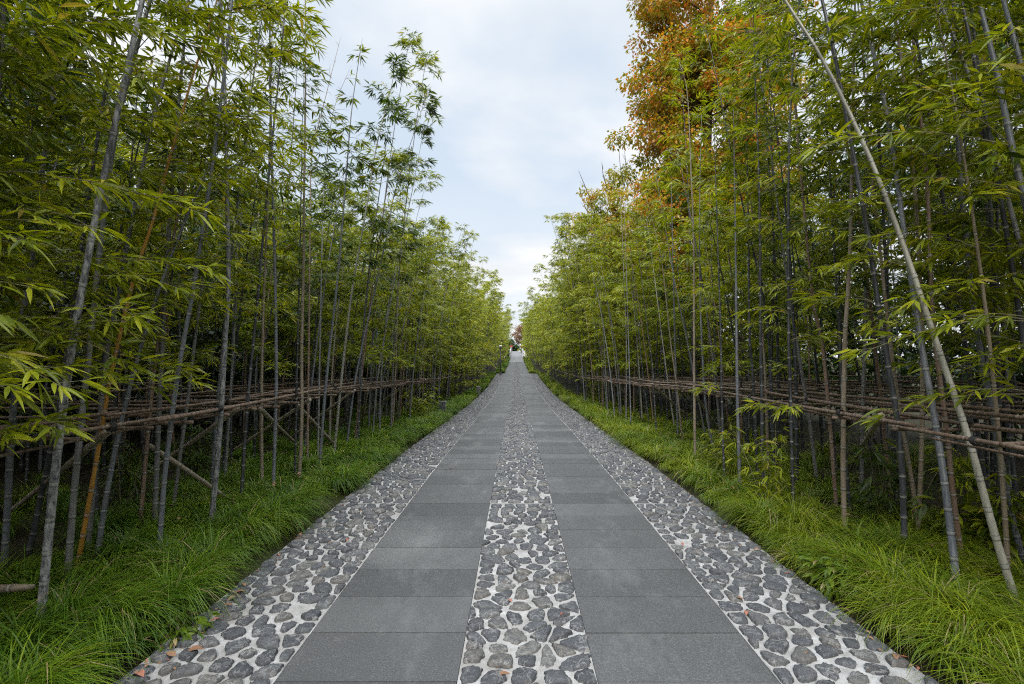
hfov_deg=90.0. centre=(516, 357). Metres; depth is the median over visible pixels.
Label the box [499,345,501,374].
lamp post
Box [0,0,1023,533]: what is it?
bamboo thicket
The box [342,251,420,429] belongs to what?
bamboo
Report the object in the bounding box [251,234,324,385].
bamboo
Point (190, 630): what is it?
broadleaf weed
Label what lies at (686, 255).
bamboo
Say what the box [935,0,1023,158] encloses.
bamboo
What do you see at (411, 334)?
bamboo
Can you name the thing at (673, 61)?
bamboo
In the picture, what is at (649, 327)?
bamboo
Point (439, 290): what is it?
bamboo
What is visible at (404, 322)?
bamboo
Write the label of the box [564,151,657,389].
autumn tree
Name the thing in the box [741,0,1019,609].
bamboo
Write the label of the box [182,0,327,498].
bamboo
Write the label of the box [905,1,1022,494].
bamboo
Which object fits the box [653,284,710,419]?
bamboo
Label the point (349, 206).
bamboo
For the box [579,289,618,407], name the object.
bamboo
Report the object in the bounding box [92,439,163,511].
shrub
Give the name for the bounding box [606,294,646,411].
bamboo
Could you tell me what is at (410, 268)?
bamboo
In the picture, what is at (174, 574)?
sedge grass
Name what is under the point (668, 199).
bamboo
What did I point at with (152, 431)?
bamboo
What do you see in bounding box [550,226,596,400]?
bamboo
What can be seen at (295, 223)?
bamboo
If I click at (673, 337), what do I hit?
bamboo
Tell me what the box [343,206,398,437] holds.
bamboo
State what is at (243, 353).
bamboo
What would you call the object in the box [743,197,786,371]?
bamboo
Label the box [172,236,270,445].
bamboo
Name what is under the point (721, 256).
bamboo
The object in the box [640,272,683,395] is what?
bamboo
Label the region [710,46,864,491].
bamboo
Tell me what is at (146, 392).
bamboo
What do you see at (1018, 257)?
bamboo
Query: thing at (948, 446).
bamboo
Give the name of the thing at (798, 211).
bamboo
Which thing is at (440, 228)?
bamboo
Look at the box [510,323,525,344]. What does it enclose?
rusty tree
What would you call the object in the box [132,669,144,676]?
fallen leaf
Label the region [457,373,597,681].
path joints
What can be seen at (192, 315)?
bamboo
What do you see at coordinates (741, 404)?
bamboo
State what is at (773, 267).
bamboo
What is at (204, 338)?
bamboo
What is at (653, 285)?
bamboo
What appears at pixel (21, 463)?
bamboo
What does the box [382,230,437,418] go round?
bamboo
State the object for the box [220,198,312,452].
bamboo
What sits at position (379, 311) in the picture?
bamboo
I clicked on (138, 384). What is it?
bamboo
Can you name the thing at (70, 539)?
bamboo
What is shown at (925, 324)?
bamboo
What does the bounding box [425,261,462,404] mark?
bamboo
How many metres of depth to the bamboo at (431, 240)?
12.94 m
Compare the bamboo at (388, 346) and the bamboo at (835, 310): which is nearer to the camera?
the bamboo at (835, 310)
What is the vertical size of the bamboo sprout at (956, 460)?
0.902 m
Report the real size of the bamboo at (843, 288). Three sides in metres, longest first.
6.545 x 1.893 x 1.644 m
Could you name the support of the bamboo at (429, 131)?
on the ground at (22, 537)
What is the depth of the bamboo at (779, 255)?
9.42 m
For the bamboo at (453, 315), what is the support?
on the ground at (22, 537)
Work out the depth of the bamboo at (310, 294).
13.01 m
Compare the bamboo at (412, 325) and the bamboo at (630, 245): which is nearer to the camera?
the bamboo at (630, 245)
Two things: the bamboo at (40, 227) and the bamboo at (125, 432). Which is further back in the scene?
the bamboo at (125, 432)
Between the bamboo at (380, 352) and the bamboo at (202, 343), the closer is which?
the bamboo at (202, 343)
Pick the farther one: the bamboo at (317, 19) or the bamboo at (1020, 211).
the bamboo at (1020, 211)
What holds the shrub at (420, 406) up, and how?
on the ground at (22, 537)
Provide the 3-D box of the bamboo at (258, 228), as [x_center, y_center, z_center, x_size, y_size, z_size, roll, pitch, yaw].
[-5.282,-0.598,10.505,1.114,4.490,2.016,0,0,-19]
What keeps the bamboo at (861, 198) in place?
on the ground at (22, 537)
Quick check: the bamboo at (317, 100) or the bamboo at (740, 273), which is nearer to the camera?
the bamboo at (317, 100)
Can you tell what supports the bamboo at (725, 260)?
on the ground at (22, 537)
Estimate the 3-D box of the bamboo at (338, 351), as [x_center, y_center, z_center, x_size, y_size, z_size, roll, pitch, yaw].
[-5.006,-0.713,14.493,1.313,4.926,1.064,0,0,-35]
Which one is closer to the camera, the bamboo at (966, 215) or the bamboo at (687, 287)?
the bamboo at (966, 215)
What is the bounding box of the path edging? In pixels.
[271,378,782,683]
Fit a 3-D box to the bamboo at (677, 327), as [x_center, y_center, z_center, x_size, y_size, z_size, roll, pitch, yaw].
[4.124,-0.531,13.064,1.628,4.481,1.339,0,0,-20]
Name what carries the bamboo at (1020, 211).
on the ground at (22, 537)
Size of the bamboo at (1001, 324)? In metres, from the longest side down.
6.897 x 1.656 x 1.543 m
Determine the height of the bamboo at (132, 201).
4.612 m
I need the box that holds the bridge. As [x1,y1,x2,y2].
[509,346,523,357]
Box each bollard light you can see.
[438,401,445,410]
[476,386,480,394]
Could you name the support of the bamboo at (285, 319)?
on the ground at (22, 537)
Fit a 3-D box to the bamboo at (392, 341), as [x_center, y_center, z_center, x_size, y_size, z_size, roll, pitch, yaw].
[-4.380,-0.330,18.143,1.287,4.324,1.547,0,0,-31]
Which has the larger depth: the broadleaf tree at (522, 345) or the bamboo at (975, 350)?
the broadleaf tree at (522, 345)
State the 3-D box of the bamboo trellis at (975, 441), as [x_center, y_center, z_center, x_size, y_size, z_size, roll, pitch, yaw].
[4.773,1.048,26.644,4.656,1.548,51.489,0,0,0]
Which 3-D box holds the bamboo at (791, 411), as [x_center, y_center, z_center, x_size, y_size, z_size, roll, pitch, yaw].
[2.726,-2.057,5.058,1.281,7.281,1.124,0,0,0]
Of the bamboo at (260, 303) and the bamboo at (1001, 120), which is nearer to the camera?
the bamboo at (1001, 120)
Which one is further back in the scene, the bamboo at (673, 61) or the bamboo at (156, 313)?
the bamboo at (673, 61)
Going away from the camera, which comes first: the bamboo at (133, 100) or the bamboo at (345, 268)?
the bamboo at (133, 100)
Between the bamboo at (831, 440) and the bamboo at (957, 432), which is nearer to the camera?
the bamboo at (831, 440)
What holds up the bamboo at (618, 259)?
on the ground at (22, 537)
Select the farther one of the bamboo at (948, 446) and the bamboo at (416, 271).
the bamboo at (416, 271)
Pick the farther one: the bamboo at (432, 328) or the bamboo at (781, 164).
the bamboo at (432, 328)
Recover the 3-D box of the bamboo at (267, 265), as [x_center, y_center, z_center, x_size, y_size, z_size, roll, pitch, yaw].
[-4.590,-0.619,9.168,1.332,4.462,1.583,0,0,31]
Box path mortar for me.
[140,363,924,683]
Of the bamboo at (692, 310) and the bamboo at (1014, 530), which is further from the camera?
the bamboo at (692, 310)
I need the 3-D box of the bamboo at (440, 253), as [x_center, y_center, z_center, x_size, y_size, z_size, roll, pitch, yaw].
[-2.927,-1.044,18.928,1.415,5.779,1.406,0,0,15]
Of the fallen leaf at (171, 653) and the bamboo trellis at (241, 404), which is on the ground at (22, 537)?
the bamboo trellis at (241, 404)
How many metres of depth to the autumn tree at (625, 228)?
22.61 m
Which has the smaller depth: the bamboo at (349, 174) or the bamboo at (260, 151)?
the bamboo at (260, 151)
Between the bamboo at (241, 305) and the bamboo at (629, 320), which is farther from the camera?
the bamboo at (629, 320)
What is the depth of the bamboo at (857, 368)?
8.41 m
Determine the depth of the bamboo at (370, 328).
15.91 m
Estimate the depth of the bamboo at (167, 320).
7.39 m
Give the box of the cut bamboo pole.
[0,583,35,592]
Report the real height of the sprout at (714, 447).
0.761 m
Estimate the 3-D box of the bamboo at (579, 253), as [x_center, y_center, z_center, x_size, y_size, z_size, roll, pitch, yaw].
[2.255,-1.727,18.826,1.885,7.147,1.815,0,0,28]
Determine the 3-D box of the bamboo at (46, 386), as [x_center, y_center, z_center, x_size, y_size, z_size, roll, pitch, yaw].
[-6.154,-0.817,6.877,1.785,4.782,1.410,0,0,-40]
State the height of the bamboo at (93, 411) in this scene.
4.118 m
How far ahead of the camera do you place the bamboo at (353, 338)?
12.93 m
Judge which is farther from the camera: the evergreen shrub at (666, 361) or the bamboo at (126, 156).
the evergreen shrub at (666, 361)
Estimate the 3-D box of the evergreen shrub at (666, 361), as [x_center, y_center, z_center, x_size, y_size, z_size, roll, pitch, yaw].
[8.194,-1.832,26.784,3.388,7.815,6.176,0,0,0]
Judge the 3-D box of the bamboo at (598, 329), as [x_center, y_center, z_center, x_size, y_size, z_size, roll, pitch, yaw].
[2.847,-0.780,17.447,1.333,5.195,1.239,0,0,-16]
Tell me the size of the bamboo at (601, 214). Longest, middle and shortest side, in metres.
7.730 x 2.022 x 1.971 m
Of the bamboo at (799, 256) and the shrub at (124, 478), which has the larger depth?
the bamboo at (799, 256)
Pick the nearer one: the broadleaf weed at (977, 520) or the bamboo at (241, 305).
the broadleaf weed at (977, 520)
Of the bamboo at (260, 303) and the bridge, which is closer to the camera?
the bamboo at (260, 303)
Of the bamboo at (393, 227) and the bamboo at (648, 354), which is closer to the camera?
the bamboo at (393, 227)
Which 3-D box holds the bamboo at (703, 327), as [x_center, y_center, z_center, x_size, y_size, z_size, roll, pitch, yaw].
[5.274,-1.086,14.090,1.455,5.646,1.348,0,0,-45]
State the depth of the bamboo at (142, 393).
9.60 m
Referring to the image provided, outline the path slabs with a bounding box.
[274,362,779,683]
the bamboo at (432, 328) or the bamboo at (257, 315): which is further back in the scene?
the bamboo at (432, 328)
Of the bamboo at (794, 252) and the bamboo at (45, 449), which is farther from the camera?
the bamboo at (794, 252)
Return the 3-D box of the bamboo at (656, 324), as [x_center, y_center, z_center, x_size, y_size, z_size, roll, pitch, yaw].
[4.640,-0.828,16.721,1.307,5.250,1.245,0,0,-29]
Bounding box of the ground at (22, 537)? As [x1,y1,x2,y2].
[0,357,1023,683]
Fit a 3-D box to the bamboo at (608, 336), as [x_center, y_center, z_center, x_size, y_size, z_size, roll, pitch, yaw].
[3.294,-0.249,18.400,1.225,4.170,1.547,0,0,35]
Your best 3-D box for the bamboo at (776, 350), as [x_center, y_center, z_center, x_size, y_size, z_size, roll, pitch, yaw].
[3.650,-2.607,7.466,2.045,8.371,2.027,1,-1,0]
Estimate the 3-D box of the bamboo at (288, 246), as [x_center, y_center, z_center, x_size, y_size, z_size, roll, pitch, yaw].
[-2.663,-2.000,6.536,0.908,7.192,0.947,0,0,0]
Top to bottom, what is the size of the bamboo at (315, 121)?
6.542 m
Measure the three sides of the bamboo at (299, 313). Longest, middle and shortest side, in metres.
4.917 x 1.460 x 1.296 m
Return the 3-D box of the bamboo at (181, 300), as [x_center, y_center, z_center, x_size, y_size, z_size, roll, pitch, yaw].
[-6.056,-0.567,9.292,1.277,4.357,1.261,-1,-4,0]
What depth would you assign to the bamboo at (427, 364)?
15.89 m
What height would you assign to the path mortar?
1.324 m
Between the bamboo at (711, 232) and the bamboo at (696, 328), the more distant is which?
the bamboo at (696, 328)
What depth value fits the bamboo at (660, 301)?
13.04 m
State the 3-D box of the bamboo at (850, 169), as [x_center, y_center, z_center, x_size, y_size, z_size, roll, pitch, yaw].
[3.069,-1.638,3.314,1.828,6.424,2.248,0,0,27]
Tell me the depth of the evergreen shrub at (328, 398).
18.95 m
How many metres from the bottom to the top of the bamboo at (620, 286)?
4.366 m
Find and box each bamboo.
[0,0,106,363]
[0,0,117,319]
[0,0,179,568]
[0,0,222,587]
[0,0,227,422]
[0,0,228,554]
[0,0,241,387]
[0,0,249,456]
[0,0,260,620]
[0,7,118,358]
[0,75,114,492]
[0,82,138,412]
[0,98,73,343]
[0,100,96,485]
[0,129,131,473]
[0,144,105,362]
[1,77,68,472]
[1,148,166,516]
[1,198,52,341]
[4,55,197,521]
[8,69,165,473]
[23,117,139,480]
[23,147,136,465]
[32,131,136,325]
[40,0,260,555]
[40,45,180,506]
[48,0,267,522]
[59,0,318,573]
[60,93,249,506]
[76,177,153,463]
[81,103,276,560]
[83,126,181,460]
[94,112,193,492]
[101,116,181,467]
[102,222,174,448]
[103,184,207,438]
[104,102,234,466]
[115,0,244,528]
[121,0,327,548]
[121,86,235,464]
[122,203,183,443]
[123,141,204,466]
[123,218,179,452]
[124,0,303,512]
[147,217,219,413]
[148,0,318,527]
[148,216,223,452]
[150,162,248,453]
[152,0,314,489]
[169,185,230,444]
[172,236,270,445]
[174,221,216,434]
[174,274,232,432]
[177,196,242,450]
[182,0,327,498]
[182,206,239,439]
[182,206,255,445]
[192,3,303,479]
[193,124,277,467]
[194,2,354,486]
[198,122,307,473]
[199,252,250,426]
[205,187,297,431]
[209,0,334,481]
[214,202,281,382]
[217,202,297,434]
[218,250,267,427]
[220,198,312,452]
[229,200,304,439]
[232,266,290,369]
[235,267,284,366]
[237,218,283,394]
[237,232,288,430]
[238,54,360,474]
[238,216,310,457]
[243,26,348,432]
[243,199,298,430]
[243,213,295,425]
[250,234,342,435]
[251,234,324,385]
[264,229,335,440]
[266,210,343,429]
[268,199,353,422]
[270,0,346,479]
[272,215,324,411]
[272,251,305,379]
[273,175,361,386]
[273,234,297,405]
[281,155,362,446]
[282,216,323,417]
[286,186,345,427]
[286,200,336,409]
[286,209,357,441]
[289,187,381,444]
[293,231,338,385]
[296,180,358,384]
[300,37,340,462]
[305,226,373,429]
[306,260,357,418]
[307,284,333,380]
[311,38,380,466]
[311,67,360,455]
[313,202,394,429]
[321,249,360,394]
[322,146,412,438]
[322,247,363,420]
[325,256,392,424]
[326,272,356,375]
[329,242,359,413]
[330,198,361,314]
[331,27,427,428]
[333,52,413,451]
[335,272,398,413]
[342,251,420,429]
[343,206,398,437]
[346,83,442,445]
[347,277,391,414]
[350,106,408,441]
[352,48,445,426]
[356,237,399,418]
[360,262,428,416]
[362,230,405,412]
[365,290,405,417]
[372,123,437,431]
[372,246,411,417]
[374,247,438,415]
[377,256,434,419]
[380,288,406,407]
[381,172,436,415]
[381,249,404,411]
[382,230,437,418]
[384,269,414,363]
[384,286,415,401]
[386,197,415,426]
[390,234,452,420]
[392,258,417,394]
[394,245,428,411]
[395,240,433,395]
[397,235,444,409]
[402,241,444,408]
[404,221,449,406]
[404,266,438,405]
[404,288,432,406]
[408,260,446,405]
[410,266,439,404]
[414,278,437,365]
[414,293,446,403]
[419,272,454,403]
[420,251,451,405]
[424,263,459,393]
[424,283,465,404]
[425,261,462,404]
[441,274,471,401]
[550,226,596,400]
[556,212,599,401]
[559,230,598,400]
[565,212,616,405]
[569,222,613,405]
[570,224,608,399]
[572,253,625,416]
[575,242,620,405]
[578,210,620,401]
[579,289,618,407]
[580,235,619,409]
[582,197,630,402]
[584,260,616,409]
[585,276,643,387]
[586,254,637,417]
[586,275,643,414]
[593,291,624,402]
[600,271,661,414]
[605,193,635,418]
[605,295,635,406]
[606,242,639,399]
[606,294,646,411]
[611,207,646,422]
[612,268,661,420]
[615,249,660,420]
[616,240,660,414]
[619,280,656,410]
[622,243,649,423]
[624,292,659,405]
[625,226,688,420]
[625,231,683,417]
[626,219,674,426]
[627,239,656,430]
[629,280,658,411]
[629,291,655,377]
[630,193,683,441]
[634,151,712,437]
[634,206,672,419]
[640,46,733,423]
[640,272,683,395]
[641,172,705,436]
[641,252,669,396]
[646,251,680,417]
[650,246,702,419]
[652,144,753,447]
[653,218,713,426]
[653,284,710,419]
[654,249,695,414]
[656,62,697,453]
[664,189,717,427]
[668,186,743,434]
[673,106,723,448]
[678,207,782,452]
[678,239,713,416]
[679,252,715,361]
[681,294,707,418]
[682,213,785,440]
[684,217,731,411]
[685,178,743,423]
[686,225,733,422]
[689,13,784,471]
[689,117,758,479]
[689,213,784,447]
[692,3,842,464]
[694,236,751,427]
[696,244,726,420]
[704,223,755,407]
[705,204,778,444]
[707,0,832,455]
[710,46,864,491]
[710,140,818,471]
[711,99,771,489]
[713,0,999,551]
[716,0,807,498]
[718,258,764,419]
[720,200,811,447]
[721,196,805,448]
[722,0,872,512]
[724,0,821,482]
[727,247,768,369]
[727,252,820,440]
[728,105,767,480]
[728,220,781,431]
[729,0,873,469]
[730,0,854,509]
[734,237,795,433]
[734,259,763,424]
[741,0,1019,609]
[743,146,818,439]
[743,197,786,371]
[745,173,877,454]
[747,122,826,453]
[747,225,807,432]
[750,198,828,430]
[751,8,908,518]
[752,231,855,432]
[758,0,955,489]
[758,28,910,459]
[767,0,968,502]
[772,0,954,533]
[774,52,891,402]
[775,193,913,451]
[777,194,852,439]
[779,3,957,521]
[779,73,893,423]
[779,228,812,427]
[780,0,925,497]
[785,0,1023,564]
[791,200,834,428]
[793,4,1023,432]
[799,11,1023,503]
[806,0,944,533]
[807,0,1023,581]
[808,218,876,441]
[823,0,1023,367]
[823,152,915,458]
[827,0,964,468]
[834,0,1023,359]
[834,0,1023,440]
[839,0,1023,411]
[843,244,912,448]
[847,0,1023,586]
[856,39,1023,476]
[861,130,917,398]
[862,0,1023,561]
[867,0,1023,557]
[870,72,963,371]
[880,3,1023,538]
[891,191,990,427]
[895,190,988,455]
[898,0,1023,505]
[902,0,1023,482]
[902,179,1011,451]
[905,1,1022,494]
[914,2,1023,489]
[917,133,1023,482]
[923,29,1023,441]
[931,1,1023,262]
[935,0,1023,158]
[936,122,1013,462]
[954,101,1020,455]
[988,160,1023,348]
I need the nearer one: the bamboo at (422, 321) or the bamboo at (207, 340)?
the bamboo at (207, 340)
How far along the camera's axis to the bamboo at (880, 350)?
9.05 m
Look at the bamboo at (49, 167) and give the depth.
6.49 m
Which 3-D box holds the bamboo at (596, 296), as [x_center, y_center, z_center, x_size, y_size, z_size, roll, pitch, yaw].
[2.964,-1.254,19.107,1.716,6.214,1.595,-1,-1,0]
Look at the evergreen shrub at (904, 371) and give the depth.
9.54 m
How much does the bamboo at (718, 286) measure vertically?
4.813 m
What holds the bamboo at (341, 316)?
on the ground at (22, 537)
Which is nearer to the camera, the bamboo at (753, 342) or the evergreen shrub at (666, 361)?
the bamboo at (753, 342)
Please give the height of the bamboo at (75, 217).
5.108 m
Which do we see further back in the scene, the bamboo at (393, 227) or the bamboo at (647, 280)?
the bamboo at (647, 280)
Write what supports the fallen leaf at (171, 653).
on the path mortar
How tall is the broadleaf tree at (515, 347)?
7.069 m
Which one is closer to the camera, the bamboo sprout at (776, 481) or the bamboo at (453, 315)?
the bamboo sprout at (776, 481)
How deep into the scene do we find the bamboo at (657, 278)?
13.19 m
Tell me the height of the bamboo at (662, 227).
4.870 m
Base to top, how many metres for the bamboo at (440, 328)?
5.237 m
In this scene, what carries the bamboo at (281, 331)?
on the ground at (22, 537)
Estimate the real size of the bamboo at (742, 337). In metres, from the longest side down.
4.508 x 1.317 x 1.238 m
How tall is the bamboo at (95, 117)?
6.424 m
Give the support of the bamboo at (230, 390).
on the ground at (22, 537)
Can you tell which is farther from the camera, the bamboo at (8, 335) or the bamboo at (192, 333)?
the bamboo at (192, 333)
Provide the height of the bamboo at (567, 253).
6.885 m
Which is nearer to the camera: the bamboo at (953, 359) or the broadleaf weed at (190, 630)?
the broadleaf weed at (190, 630)
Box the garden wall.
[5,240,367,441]
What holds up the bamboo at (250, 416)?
on the ground at (22, 537)
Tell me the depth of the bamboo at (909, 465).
4.56 m
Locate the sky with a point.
(529, 100)
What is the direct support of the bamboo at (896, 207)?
on the ground at (22, 537)
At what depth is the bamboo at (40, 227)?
5.76 m
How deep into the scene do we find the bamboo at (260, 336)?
11.93 m
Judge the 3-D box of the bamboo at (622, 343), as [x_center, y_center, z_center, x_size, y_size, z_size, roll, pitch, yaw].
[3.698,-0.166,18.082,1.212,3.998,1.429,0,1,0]
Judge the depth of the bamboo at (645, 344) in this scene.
17.20 m
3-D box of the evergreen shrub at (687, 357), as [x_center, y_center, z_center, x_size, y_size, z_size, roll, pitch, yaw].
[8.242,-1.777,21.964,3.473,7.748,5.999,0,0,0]
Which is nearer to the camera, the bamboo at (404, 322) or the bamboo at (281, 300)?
the bamboo at (281, 300)
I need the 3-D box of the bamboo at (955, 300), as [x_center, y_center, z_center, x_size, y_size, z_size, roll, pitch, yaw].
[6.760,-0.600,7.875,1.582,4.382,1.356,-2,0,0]
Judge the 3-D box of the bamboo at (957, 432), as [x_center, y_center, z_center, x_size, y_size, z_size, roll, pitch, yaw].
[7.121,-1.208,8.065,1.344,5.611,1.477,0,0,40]
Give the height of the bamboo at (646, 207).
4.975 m
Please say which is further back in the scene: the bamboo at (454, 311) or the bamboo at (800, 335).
the bamboo at (454, 311)
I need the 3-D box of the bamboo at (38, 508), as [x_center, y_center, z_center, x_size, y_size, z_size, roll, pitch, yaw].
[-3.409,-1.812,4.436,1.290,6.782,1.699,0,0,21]
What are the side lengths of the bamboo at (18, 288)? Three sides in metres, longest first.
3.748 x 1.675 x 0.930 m
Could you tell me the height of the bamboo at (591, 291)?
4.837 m
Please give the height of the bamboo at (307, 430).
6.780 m
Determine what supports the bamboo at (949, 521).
on the ground at (22, 537)
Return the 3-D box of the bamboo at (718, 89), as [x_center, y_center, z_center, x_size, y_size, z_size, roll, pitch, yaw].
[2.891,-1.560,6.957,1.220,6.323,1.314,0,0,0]
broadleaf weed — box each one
[129,606,220,651]
[795,547,873,604]
[908,483,1023,559]
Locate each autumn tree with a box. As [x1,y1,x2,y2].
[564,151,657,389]
[590,202,674,400]
[603,0,820,413]
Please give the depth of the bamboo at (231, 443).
7.38 m
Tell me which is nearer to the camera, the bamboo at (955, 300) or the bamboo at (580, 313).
the bamboo at (955, 300)
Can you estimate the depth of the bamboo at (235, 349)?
6.25 m
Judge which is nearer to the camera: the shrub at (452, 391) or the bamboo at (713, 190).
the bamboo at (713, 190)
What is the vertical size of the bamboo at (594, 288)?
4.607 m
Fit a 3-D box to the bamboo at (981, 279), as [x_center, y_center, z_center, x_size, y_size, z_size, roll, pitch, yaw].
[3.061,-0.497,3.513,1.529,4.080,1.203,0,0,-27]
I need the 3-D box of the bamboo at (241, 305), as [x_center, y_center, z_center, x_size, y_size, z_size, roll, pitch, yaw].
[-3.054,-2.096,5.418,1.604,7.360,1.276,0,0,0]
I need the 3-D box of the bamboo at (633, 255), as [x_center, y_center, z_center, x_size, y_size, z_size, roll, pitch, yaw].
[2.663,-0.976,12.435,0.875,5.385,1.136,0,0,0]
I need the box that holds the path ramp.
[510,358,523,361]
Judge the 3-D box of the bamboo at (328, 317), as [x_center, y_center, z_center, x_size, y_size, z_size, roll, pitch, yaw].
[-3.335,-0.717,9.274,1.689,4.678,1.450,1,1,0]
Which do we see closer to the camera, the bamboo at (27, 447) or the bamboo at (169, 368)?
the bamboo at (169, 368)
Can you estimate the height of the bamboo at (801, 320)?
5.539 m
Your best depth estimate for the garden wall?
12.51 m
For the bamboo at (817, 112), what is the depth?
7.74 m
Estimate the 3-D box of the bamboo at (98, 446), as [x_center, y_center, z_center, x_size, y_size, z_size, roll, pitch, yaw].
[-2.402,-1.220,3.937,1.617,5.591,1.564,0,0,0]
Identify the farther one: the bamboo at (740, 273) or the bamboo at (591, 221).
the bamboo at (591, 221)
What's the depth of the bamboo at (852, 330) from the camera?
11.28 m
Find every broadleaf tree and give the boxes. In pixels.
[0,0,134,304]
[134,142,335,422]
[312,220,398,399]
[506,339,520,356]
[518,330,527,355]
[823,0,1023,265]
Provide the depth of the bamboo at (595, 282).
16.91 m
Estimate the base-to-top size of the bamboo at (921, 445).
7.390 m
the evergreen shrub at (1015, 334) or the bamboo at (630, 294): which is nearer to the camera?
the evergreen shrub at (1015, 334)
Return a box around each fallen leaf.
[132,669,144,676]
[166,651,175,655]
[188,645,203,650]
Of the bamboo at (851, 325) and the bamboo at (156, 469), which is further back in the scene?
the bamboo at (851, 325)
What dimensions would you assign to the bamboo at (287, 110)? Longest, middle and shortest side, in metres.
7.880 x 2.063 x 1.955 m
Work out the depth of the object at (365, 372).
23.38 m
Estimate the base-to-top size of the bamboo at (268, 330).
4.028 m
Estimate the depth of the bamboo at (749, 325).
6.20 m
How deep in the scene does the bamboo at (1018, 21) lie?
4.53 m
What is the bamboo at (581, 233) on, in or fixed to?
on the ground at (22, 537)
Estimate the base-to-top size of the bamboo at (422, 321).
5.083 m
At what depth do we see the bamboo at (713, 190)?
10.82 m
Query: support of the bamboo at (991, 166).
on the ground at (22, 537)
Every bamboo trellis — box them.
[0,360,494,512]
[542,362,1023,470]
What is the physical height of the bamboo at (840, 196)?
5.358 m
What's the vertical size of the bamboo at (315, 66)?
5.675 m
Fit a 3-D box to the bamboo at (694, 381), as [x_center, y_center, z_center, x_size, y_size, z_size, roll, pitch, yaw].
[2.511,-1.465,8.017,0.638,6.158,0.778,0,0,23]
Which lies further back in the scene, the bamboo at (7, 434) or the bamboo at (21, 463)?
the bamboo at (21, 463)
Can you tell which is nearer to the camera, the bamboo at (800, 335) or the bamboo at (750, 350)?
the bamboo at (750, 350)
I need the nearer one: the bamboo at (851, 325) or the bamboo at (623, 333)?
the bamboo at (851, 325)
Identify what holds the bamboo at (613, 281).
on the ground at (22, 537)
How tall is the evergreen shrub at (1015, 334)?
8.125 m
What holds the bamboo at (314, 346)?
on the ground at (22, 537)
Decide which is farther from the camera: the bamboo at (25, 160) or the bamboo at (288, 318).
the bamboo at (288, 318)
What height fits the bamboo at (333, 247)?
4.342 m
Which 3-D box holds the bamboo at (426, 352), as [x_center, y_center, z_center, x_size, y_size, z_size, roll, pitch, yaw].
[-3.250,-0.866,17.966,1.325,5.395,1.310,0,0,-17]
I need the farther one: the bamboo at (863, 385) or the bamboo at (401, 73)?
the bamboo at (401, 73)
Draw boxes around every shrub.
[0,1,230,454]
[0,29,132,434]
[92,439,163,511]
[154,421,223,484]
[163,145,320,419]
[263,197,355,409]
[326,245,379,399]
[398,389,440,418]
[444,380,457,395]
[577,369,610,402]
[643,307,695,392]
[672,250,744,400]
[719,189,833,416]
[754,98,955,425]
[859,32,1023,449]
[976,204,1023,395]
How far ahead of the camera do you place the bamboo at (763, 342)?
6.93 m
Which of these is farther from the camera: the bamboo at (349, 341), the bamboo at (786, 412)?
the bamboo at (349, 341)
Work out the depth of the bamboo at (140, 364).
9.02 m
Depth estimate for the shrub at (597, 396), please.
20.63 m
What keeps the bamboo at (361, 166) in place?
on the ground at (22, 537)
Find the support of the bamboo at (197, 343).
on the ground at (22, 537)
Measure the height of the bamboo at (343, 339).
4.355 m
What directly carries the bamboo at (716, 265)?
on the ground at (22, 537)
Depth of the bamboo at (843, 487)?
4.57 m
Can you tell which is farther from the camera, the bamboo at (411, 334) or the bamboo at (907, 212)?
the bamboo at (411, 334)
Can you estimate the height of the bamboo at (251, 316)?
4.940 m
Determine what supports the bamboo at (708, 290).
on the ground at (22, 537)
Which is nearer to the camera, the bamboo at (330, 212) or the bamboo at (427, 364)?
the bamboo at (330, 212)
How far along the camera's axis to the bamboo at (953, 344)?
4.36 m
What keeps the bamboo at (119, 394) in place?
on the ground at (22, 537)
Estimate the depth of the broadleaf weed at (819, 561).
3.38 m
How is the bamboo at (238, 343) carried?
on the ground at (22, 537)
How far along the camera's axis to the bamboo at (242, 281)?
11.79 m
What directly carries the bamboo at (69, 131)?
on the ground at (22, 537)
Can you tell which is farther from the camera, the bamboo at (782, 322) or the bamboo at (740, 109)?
the bamboo at (782, 322)
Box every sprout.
[700,417,744,471]
[714,419,799,505]
[846,432,955,523]
[924,444,1023,547]
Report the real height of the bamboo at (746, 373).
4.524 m
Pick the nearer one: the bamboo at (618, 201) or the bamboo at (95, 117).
the bamboo at (95, 117)
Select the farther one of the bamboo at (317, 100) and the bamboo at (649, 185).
the bamboo at (649, 185)
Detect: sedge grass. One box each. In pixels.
[0,356,510,683]
[523,356,1023,683]
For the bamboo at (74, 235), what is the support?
on the ground at (22, 537)
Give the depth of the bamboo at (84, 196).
5.72 m
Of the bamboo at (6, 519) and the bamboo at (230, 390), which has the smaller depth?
the bamboo at (6, 519)
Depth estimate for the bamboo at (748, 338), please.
11.60 m
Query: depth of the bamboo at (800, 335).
12.22 m
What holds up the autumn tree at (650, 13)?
on the ground at (22, 537)
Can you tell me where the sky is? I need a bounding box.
[7,0,1022,356]
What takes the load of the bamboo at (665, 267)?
on the ground at (22, 537)
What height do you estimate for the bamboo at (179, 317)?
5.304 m
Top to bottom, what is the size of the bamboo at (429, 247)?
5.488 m
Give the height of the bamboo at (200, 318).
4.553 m
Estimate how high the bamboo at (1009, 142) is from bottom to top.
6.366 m
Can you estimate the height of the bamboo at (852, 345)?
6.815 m
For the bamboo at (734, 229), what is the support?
on the ground at (22, 537)
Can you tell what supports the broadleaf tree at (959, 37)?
on the ground at (22, 537)

